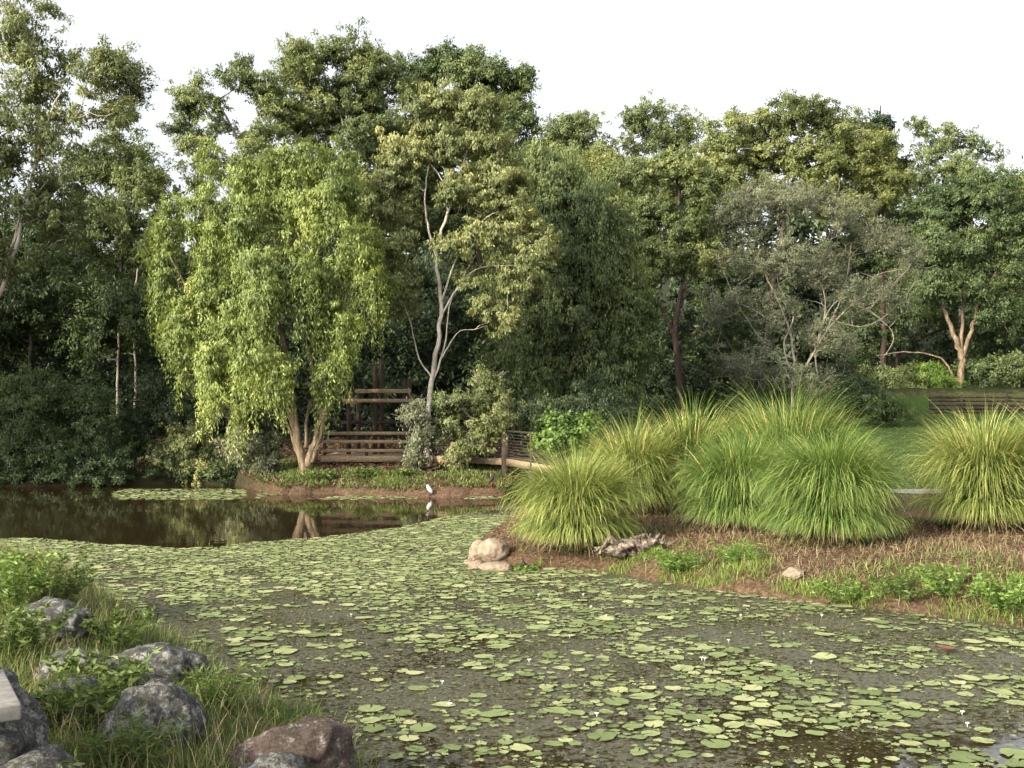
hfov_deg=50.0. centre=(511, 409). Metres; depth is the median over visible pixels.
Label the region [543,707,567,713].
lily pad
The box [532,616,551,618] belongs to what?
lily pad
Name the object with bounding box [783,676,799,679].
lily pad
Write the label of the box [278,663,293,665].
lily pad
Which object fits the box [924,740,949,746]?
lily pad
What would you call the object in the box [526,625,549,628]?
lily pad
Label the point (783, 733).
lily pad
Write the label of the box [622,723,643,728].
lily pad
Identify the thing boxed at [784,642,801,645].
lily pad
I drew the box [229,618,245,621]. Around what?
lily pad
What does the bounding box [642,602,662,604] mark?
lily pad
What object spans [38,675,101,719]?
rock
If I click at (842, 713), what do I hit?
lily pad
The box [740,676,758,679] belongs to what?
lily pad
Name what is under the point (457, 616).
lily pad
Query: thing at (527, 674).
lily pad
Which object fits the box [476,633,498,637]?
lily pad
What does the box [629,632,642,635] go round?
lily pad
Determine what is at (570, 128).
gum tree
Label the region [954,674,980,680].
lily pad
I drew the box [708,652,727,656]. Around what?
lily pad
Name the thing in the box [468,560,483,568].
rock
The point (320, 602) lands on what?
lily pad
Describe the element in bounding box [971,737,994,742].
lily pad
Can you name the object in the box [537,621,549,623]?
lily pad
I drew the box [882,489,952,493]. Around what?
path
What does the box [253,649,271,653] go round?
lily pad
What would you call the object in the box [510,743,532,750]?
lily pad
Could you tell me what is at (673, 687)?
lily pad
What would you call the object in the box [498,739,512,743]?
lily pad
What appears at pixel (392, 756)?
lily pad
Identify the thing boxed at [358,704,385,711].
lily pad
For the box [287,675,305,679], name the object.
lily pad
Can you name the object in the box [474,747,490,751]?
lily pad
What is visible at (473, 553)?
rock
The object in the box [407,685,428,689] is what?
lily pad
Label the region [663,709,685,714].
lily pad
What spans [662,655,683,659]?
lily pad
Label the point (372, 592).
lily pad
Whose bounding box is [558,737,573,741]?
lily pad
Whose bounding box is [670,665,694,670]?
lily pad
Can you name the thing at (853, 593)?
leafy weed
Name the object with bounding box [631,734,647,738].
lily pad
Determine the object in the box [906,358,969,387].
shrub
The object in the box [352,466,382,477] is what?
leafy weed
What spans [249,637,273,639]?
lily pad
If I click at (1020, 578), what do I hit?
shore grass
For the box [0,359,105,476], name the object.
shrub
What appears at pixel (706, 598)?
lily pad
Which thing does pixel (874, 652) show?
lily pad
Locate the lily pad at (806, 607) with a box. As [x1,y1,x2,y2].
[801,606,815,609]
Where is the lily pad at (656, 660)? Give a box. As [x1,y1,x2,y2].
[650,659,664,661]
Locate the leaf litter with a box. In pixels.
[0,436,618,489]
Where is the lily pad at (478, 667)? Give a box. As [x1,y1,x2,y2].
[472,666,486,668]
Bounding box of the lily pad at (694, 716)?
[683,713,711,721]
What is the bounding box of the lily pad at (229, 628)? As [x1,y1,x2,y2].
[221,627,237,630]
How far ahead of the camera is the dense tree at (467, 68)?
61.06 m
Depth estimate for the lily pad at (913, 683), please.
11.95 m
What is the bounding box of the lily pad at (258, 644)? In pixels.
[250,643,267,646]
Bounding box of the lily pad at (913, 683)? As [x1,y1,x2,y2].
[903,682,920,684]
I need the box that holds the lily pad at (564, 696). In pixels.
[557,695,569,698]
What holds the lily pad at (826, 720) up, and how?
on the water
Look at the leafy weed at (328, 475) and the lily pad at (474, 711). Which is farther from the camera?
the leafy weed at (328, 475)
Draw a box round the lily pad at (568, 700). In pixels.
[560,699,573,702]
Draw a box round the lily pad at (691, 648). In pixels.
[686,647,701,649]
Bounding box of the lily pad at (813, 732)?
[805,730,827,734]
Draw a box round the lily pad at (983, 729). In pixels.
[974,727,992,731]
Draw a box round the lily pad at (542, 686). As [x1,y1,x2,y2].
[539,684,553,688]
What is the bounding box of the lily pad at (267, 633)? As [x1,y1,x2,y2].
[261,631,274,634]
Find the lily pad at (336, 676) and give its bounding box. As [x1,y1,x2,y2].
[329,674,343,677]
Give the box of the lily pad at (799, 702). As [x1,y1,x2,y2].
[793,700,813,705]
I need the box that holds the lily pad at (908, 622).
[903,621,919,623]
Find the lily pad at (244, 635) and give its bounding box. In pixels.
[235,633,254,636]
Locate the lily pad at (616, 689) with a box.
[609,686,627,691]
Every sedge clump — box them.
[495,432,657,556]
[564,398,699,515]
[617,385,747,511]
[659,414,793,533]
[688,363,902,501]
[739,408,925,549]
[896,383,1023,536]
[972,399,1023,527]
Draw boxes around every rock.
[0,666,49,764]
[0,743,81,767]
[4,596,92,643]
[35,648,114,685]
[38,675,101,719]
[96,677,208,747]
[109,642,210,686]
[229,716,356,767]
[239,750,307,767]
[463,559,473,564]
[468,540,481,559]
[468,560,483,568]
[477,538,510,561]
[478,561,512,570]
[782,567,804,579]
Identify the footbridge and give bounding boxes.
[412,429,584,496]
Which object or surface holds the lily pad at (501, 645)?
on the water
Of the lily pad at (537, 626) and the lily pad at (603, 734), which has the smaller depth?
the lily pad at (603, 734)
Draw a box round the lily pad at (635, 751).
[630,748,647,754]
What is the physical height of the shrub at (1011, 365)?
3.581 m
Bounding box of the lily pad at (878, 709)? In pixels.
[864,706,886,711]
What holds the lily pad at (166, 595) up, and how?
on the water
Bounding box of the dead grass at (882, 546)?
[510,505,1023,605]
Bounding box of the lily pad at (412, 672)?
[406,670,423,674]
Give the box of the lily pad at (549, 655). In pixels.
[542,653,556,657]
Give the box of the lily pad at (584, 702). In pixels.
[579,701,592,704]
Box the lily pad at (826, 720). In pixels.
[819,717,839,722]
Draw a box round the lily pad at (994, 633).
[987,632,1006,635]
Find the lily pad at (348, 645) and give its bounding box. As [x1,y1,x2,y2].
[337,643,353,647]
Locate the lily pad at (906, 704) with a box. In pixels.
[896,701,920,708]
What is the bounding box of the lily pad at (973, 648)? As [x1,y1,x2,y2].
[965,646,984,649]
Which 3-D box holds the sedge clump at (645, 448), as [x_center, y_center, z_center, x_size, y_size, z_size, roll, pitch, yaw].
[2.786,1.061,25.328,3.666,3.001,3.924,0,0,0]
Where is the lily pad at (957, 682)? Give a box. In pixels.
[949,680,966,683]
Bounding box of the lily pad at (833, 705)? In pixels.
[826,703,840,706]
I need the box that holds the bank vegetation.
[0,435,256,486]
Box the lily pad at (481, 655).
[474,654,493,657]
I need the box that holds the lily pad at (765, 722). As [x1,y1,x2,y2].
[754,719,781,725]
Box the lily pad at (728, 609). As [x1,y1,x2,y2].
[723,608,738,610]
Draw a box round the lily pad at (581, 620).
[570,619,584,621]
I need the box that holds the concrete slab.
[0,664,20,722]
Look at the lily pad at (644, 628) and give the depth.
14.94 m
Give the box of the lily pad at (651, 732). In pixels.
[641,730,660,735]
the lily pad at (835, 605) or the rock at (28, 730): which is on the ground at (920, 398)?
the rock at (28, 730)
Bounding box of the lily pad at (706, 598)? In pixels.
[697,597,716,599]
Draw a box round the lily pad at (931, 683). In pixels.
[922,680,940,684]
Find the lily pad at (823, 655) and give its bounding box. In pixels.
[812,653,836,658]
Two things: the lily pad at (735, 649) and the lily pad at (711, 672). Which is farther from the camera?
the lily pad at (735, 649)
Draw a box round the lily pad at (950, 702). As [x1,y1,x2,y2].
[943,700,959,704]
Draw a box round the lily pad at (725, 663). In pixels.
[718,661,736,665]
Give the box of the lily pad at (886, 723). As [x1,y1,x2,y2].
[875,721,892,726]
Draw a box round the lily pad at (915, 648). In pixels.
[906,646,930,650]
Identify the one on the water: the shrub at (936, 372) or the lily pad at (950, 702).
the lily pad at (950, 702)
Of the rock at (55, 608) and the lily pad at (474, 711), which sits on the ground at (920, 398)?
the rock at (55, 608)
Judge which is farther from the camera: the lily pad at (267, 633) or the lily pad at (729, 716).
the lily pad at (267, 633)
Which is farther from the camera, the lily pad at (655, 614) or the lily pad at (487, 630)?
the lily pad at (655, 614)
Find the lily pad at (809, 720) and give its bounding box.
[803,718,817,722]
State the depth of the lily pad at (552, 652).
13.48 m
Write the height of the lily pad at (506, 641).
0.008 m
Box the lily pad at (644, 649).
[631,646,654,651]
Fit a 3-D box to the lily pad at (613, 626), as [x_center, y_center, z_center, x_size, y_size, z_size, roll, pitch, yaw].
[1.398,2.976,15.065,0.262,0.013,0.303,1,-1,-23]
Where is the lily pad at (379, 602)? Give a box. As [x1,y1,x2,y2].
[372,600,388,603]
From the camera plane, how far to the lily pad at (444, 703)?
11.12 m
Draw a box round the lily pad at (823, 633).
[814,632,834,635]
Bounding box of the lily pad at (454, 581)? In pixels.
[446,580,461,582]
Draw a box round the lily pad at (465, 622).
[458,621,475,623]
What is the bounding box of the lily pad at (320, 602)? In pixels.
[312,601,329,603]
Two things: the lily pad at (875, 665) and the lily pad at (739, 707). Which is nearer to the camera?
the lily pad at (739, 707)
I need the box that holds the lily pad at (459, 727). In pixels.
[450,725,466,729]
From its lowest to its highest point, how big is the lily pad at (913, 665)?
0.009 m
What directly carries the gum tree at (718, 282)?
on the ground at (920, 398)
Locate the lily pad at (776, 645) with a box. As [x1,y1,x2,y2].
[770,643,780,646]
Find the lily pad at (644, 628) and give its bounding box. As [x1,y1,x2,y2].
[635,627,652,631]
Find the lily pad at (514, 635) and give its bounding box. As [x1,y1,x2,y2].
[505,634,522,637]
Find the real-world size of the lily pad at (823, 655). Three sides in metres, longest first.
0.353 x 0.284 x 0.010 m
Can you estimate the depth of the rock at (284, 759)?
7.87 m
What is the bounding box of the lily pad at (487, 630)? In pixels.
[477,628,493,631]
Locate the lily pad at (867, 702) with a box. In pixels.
[850,700,882,705]
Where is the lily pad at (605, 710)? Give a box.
[599,709,612,713]
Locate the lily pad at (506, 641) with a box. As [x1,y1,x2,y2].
[500,640,516,643]
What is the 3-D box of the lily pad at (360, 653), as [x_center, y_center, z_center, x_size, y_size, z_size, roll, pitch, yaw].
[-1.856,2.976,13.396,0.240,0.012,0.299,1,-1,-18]
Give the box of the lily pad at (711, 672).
[704,670,720,673]
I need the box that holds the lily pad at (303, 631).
[292,630,311,633]
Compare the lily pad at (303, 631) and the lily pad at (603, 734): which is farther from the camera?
the lily pad at (303, 631)
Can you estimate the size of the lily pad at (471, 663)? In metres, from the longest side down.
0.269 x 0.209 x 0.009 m
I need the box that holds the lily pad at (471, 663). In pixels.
[463,661,480,665]
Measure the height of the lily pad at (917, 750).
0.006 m
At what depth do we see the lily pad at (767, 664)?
12.88 m
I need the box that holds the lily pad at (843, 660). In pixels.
[837,659,853,661]
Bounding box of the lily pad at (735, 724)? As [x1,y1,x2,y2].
[723,721,744,727]
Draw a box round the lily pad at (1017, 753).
[999,748,1023,758]
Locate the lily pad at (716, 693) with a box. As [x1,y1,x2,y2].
[710,691,724,695]
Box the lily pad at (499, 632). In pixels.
[493,631,507,633]
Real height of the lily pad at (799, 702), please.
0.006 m
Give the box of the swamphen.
[488,472,495,487]
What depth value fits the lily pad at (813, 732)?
10.15 m
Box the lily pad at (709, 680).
[703,678,716,681]
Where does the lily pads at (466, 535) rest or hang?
on the water
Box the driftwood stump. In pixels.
[593,532,675,558]
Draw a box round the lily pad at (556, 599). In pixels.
[542,598,561,600]
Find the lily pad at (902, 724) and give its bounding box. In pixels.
[893,722,910,726]
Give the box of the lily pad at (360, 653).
[350,651,369,655]
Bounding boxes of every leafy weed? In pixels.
[0,541,60,610]
[0,601,79,658]
[5,545,102,601]
[29,665,138,729]
[39,746,84,767]
[41,646,163,701]
[63,603,163,651]
[71,695,191,767]
[161,655,269,710]
[301,469,337,480]
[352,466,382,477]
[393,466,420,476]
[499,561,539,571]
[645,538,711,576]
[706,535,770,563]
[808,570,888,603]
[862,568,941,601]
[901,562,1001,600]
[965,573,1023,613]
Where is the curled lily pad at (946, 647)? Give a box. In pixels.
[937,645,954,648]
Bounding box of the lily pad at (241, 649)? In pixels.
[230,647,252,651]
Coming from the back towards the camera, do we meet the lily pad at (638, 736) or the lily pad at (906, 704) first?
the lily pad at (906, 704)
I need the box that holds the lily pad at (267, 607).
[262,606,276,608]
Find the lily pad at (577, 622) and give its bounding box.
[569,621,583,624]
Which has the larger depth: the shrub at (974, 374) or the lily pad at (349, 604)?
the shrub at (974, 374)
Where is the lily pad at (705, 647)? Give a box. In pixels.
[698,645,714,649]
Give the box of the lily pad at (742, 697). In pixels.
[733,695,754,700]
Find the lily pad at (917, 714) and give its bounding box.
[899,710,924,717]
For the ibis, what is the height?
0.602 m
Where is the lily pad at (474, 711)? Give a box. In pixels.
[461,709,480,714]
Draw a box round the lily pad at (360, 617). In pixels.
[355,616,374,618]
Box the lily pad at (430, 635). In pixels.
[425,633,444,637]
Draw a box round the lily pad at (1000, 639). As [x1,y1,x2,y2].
[985,638,1011,641]
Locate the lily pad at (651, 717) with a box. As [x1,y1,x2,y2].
[645,715,661,719]
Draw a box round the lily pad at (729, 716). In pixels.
[719,714,741,719]
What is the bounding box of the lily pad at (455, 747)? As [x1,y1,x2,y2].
[443,744,460,749]
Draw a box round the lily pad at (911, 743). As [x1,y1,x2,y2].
[899,740,921,745]
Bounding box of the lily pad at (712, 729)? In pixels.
[693,724,722,733]
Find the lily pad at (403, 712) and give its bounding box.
[394,710,412,715]
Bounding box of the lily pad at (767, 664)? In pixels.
[757,662,776,665]
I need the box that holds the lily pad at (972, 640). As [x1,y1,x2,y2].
[962,639,984,642]
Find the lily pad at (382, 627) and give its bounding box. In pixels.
[377,626,391,628]
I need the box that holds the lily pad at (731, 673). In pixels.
[725,671,740,674]
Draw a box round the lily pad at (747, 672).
[740,671,753,673]
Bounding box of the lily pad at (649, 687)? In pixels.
[639,686,655,688]
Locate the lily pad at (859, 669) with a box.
[849,667,866,670]
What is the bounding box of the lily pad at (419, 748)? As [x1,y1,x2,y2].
[405,745,425,751]
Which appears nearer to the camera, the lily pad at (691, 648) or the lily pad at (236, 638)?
the lily pad at (691, 648)
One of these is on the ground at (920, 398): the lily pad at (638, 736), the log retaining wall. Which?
the log retaining wall
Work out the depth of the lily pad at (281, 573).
19.96 m
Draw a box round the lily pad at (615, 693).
[606,692,620,695]
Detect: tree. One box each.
[0,0,163,296]
[0,202,123,372]
[47,127,196,417]
[49,269,187,434]
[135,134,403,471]
[156,30,327,430]
[258,16,429,428]
[298,218,519,427]
[358,77,567,463]
[363,35,586,294]
[469,136,666,442]
[539,88,719,190]
[564,147,677,289]
[591,145,740,424]
[596,232,775,420]
[671,88,918,376]
[681,170,935,420]
[807,185,1023,370]
[864,105,924,371]
[877,163,1023,386]
[899,114,1023,361]
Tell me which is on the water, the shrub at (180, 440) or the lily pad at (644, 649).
the lily pad at (644, 649)
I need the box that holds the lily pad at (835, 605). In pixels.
[832,604,851,606]
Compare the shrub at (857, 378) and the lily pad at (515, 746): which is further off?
the shrub at (857, 378)
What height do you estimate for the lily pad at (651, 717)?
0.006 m
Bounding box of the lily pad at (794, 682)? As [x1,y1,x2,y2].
[785,680,803,683]
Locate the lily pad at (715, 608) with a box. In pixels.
[705,607,720,609]
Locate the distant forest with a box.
[0,147,1023,387]
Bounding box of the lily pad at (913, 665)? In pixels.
[904,663,920,667]
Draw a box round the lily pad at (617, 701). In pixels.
[602,697,628,705]
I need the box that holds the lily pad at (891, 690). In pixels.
[884,688,900,691]
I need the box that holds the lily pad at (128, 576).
[122,575,137,577]
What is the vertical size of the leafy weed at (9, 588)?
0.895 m
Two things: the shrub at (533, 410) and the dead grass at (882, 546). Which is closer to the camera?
the dead grass at (882, 546)
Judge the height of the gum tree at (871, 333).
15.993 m
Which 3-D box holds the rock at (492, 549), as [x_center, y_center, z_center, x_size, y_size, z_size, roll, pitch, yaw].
[-0.350,2.761,21.390,0.649,0.513,0.498,0,0,0]
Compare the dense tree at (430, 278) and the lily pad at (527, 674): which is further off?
the dense tree at (430, 278)
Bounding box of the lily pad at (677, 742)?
[669,740,684,743]
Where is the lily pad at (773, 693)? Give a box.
[762,691,778,696]
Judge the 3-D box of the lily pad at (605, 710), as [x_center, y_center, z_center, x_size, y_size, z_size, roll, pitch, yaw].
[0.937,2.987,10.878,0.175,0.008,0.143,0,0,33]
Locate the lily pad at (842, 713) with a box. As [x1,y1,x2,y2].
[836,711,853,717]
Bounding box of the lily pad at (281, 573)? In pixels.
[272,572,287,574]
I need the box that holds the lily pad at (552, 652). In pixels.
[544,651,556,653]
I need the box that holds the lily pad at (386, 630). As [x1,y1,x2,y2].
[377,629,393,631]
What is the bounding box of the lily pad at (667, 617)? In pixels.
[657,616,673,618]
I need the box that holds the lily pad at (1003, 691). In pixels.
[983,688,1013,694]
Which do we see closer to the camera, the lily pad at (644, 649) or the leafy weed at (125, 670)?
the leafy weed at (125, 670)
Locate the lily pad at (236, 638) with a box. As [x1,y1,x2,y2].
[225,637,243,640]
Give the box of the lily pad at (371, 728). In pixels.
[363,724,385,732]
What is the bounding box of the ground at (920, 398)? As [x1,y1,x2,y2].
[0,250,1023,767]
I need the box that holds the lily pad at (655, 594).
[647,593,661,595]
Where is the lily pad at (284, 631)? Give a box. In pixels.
[278,630,292,632]
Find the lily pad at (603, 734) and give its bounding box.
[587,731,616,740]
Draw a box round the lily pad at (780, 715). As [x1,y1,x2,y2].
[772,711,794,717]
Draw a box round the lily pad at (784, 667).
[772,664,792,670]
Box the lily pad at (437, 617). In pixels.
[426,615,448,618]
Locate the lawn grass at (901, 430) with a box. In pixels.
[827,414,1023,488]
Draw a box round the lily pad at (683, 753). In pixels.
[672,750,696,757]
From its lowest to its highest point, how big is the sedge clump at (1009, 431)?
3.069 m
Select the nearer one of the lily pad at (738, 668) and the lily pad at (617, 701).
the lily pad at (617, 701)
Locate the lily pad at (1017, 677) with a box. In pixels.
[1011,675,1023,680]
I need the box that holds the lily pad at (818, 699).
[811,696,832,702]
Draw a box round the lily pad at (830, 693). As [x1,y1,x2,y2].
[822,692,838,694]
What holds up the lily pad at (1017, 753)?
on the water
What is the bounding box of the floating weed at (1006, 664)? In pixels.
[0,506,1023,767]
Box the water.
[0,484,1023,767]
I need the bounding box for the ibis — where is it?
[423,481,432,496]
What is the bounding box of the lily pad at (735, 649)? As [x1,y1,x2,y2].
[723,647,743,652]
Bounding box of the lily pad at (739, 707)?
[732,705,753,709]
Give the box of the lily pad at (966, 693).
[957,691,973,696]
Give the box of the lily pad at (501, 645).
[487,644,512,647]
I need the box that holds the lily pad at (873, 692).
[857,689,881,694]
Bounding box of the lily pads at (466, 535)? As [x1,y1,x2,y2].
[0,489,1023,767]
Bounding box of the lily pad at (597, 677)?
[591,675,606,679]
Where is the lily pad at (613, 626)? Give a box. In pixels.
[603,624,621,628]
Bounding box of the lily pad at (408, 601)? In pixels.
[402,600,414,602]
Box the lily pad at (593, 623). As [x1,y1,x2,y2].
[586,621,603,625]
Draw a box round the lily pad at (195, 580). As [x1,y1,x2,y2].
[188,579,203,581]
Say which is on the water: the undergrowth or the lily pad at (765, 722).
the lily pad at (765, 722)
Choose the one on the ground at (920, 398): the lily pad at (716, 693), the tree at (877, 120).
the tree at (877, 120)
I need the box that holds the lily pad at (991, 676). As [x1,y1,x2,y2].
[982,674,1008,679]
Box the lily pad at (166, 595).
[156,594,174,597]
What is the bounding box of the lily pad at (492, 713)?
[479,709,507,716]
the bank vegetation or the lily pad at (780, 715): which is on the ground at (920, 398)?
the bank vegetation
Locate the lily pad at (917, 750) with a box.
[906,748,926,752]
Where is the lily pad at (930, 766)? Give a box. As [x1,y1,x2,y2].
[921,765,939,767]
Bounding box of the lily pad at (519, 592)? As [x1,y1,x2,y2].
[517,591,532,593]
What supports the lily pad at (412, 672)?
on the water
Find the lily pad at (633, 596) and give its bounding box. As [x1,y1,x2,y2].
[628,595,645,597]
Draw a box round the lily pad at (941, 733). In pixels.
[931,731,950,735]
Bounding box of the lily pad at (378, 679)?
[369,678,383,680]
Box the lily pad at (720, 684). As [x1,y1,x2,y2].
[712,683,729,687]
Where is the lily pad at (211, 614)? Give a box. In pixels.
[198,612,220,615]
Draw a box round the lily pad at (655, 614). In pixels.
[647,612,667,615]
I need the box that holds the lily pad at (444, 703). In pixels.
[432,701,454,706]
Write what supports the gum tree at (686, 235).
on the ground at (920, 398)
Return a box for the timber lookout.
[321,358,412,464]
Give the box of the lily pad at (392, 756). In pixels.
[388,753,402,758]
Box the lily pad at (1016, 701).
[1004,700,1023,704]
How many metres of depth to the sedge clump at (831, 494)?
19.51 m
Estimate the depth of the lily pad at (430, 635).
14.49 m
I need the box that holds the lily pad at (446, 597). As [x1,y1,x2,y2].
[441,596,456,598]
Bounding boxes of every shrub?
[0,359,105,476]
[52,369,142,469]
[110,361,202,457]
[137,417,254,484]
[210,397,291,477]
[389,393,448,470]
[421,362,527,471]
[505,373,640,450]
[524,403,612,467]
[630,376,666,416]
[641,369,696,412]
[683,374,757,417]
[740,369,783,413]
[768,381,918,426]
[828,368,889,400]
[854,359,930,388]
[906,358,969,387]
[950,343,1023,387]
[977,350,1023,387]
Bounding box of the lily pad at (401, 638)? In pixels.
[394,637,407,640]
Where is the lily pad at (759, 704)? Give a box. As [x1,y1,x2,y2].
[749,702,771,706]
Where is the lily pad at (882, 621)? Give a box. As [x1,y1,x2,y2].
[871,620,889,623]
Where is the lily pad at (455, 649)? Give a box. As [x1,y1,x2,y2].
[444,647,463,651]
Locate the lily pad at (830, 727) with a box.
[823,725,840,729]
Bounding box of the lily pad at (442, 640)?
[437,639,451,642]
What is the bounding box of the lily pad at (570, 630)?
[559,628,584,631]
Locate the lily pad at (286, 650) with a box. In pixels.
[273,648,296,653]
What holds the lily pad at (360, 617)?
on the water
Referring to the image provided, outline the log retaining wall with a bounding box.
[929,394,1023,413]
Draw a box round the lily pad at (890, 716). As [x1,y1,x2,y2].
[882,714,901,719]
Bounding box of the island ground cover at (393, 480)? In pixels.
[251,457,512,495]
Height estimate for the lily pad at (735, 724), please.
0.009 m
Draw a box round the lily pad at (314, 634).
[305,633,326,636]
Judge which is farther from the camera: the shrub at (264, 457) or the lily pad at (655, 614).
the shrub at (264, 457)
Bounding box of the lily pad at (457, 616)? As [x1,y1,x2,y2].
[453,615,468,617]
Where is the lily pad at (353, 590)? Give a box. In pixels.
[342,589,358,591]
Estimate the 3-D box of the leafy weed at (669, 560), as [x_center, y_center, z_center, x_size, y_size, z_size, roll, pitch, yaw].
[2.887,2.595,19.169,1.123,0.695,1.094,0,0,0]
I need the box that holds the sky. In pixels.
[0,0,1023,253]
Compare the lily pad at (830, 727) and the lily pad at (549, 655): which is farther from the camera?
the lily pad at (549, 655)
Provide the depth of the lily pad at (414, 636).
14.47 m
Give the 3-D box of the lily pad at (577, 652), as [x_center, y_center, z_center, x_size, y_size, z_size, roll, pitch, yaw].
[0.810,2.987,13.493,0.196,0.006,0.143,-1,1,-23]
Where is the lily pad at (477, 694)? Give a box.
[468,693,486,696]
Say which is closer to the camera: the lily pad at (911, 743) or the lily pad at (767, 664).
the lily pad at (911, 743)
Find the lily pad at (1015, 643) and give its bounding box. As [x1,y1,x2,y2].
[1008,641,1023,645]
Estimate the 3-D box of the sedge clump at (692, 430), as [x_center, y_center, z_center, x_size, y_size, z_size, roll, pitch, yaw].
[4.299,0.933,26.426,4.460,3.245,4.235,0,0,0]
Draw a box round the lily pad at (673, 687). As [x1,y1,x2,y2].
[664,686,681,689]
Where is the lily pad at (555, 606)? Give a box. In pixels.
[547,605,561,608]
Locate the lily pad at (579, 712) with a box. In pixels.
[567,710,584,714]
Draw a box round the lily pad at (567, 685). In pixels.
[562,684,576,687]
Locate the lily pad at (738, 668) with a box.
[729,666,746,669]
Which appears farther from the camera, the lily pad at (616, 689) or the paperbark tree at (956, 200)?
the paperbark tree at (956, 200)
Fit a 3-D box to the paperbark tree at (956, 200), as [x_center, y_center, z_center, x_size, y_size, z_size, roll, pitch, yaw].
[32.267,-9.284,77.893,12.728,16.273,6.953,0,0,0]
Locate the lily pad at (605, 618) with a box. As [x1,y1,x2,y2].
[594,616,613,619]
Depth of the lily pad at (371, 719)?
10.58 m
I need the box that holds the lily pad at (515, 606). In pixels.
[509,605,525,607]
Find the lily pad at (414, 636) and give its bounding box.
[405,634,423,637]
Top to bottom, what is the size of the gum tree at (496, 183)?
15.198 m
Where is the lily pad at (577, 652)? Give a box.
[571,651,585,654]
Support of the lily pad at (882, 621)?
on the water
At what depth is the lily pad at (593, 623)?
15.30 m
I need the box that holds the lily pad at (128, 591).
[119,590,136,591]
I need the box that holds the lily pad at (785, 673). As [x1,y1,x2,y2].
[776,671,798,676]
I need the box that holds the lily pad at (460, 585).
[452,584,466,587]
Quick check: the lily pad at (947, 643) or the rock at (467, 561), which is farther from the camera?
the rock at (467, 561)
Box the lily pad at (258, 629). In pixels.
[252,628,267,630]
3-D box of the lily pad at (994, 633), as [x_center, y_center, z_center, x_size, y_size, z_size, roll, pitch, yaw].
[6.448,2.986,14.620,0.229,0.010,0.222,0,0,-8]
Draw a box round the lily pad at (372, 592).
[366,591,384,593]
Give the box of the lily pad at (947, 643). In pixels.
[936,641,955,644]
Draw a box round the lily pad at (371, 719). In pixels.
[360,716,380,722]
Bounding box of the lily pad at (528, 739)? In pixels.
[521,736,538,742]
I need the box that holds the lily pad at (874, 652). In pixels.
[868,651,881,653]
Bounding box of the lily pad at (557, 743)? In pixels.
[544,741,563,745]
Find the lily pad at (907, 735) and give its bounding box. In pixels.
[900,733,918,738]
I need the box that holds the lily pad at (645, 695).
[629,693,656,698]
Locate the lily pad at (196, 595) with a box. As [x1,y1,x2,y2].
[191,594,208,597]
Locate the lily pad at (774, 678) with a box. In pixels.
[760,676,781,680]
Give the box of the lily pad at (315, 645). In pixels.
[306,643,323,646]
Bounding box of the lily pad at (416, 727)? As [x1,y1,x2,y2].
[410,723,436,731]
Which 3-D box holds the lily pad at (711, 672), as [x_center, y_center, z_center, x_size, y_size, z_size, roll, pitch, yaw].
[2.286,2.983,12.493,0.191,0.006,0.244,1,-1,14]
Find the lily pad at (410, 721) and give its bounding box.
[403,719,416,723]
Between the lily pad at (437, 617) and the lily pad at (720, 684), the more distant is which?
the lily pad at (437, 617)
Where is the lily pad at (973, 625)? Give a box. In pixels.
[963,623,980,626]
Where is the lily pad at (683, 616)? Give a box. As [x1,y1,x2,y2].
[671,614,687,617]
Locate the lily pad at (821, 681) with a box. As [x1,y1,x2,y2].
[805,679,827,683]
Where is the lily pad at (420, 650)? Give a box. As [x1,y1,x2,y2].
[414,648,428,651]
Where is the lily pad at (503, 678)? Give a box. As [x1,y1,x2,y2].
[497,676,511,680]
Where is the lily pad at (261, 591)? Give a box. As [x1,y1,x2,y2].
[257,590,273,592]
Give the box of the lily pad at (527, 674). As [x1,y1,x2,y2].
[519,672,535,675]
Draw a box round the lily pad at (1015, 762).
[1004,758,1023,766]
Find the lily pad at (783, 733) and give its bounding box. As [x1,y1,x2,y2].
[773,730,797,736]
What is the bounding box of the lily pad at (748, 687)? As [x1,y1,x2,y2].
[742,685,762,689]
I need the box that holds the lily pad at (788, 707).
[774,705,796,709]
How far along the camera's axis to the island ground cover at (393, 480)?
39.41 m
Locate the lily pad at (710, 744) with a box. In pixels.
[701,739,730,747]
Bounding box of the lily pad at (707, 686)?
[692,683,713,688]
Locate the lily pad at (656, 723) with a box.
[644,720,663,727]
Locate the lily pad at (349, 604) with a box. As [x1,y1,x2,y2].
[339,603,354,605]
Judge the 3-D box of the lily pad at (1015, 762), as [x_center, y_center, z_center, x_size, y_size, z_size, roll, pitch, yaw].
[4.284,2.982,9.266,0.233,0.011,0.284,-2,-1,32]
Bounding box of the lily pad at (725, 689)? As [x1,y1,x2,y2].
[717,688,730,691]
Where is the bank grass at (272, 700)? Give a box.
[0,542,387,767]
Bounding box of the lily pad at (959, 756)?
[948,751,985,762]
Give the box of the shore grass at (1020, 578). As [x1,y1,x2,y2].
[510,530,1023,625]
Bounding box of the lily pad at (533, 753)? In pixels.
[526,751,542,755]
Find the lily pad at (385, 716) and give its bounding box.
[380,714,395,719]
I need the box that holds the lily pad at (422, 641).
[416,640,431,642]
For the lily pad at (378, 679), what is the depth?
12.14 m
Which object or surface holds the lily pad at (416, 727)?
on the water
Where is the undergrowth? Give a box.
[0,275,875,440]
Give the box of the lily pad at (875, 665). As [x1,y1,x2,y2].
[868,664,883,667]
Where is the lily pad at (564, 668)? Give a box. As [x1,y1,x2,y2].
[552,666,569,669]
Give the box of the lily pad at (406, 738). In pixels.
[399,735,418,740]

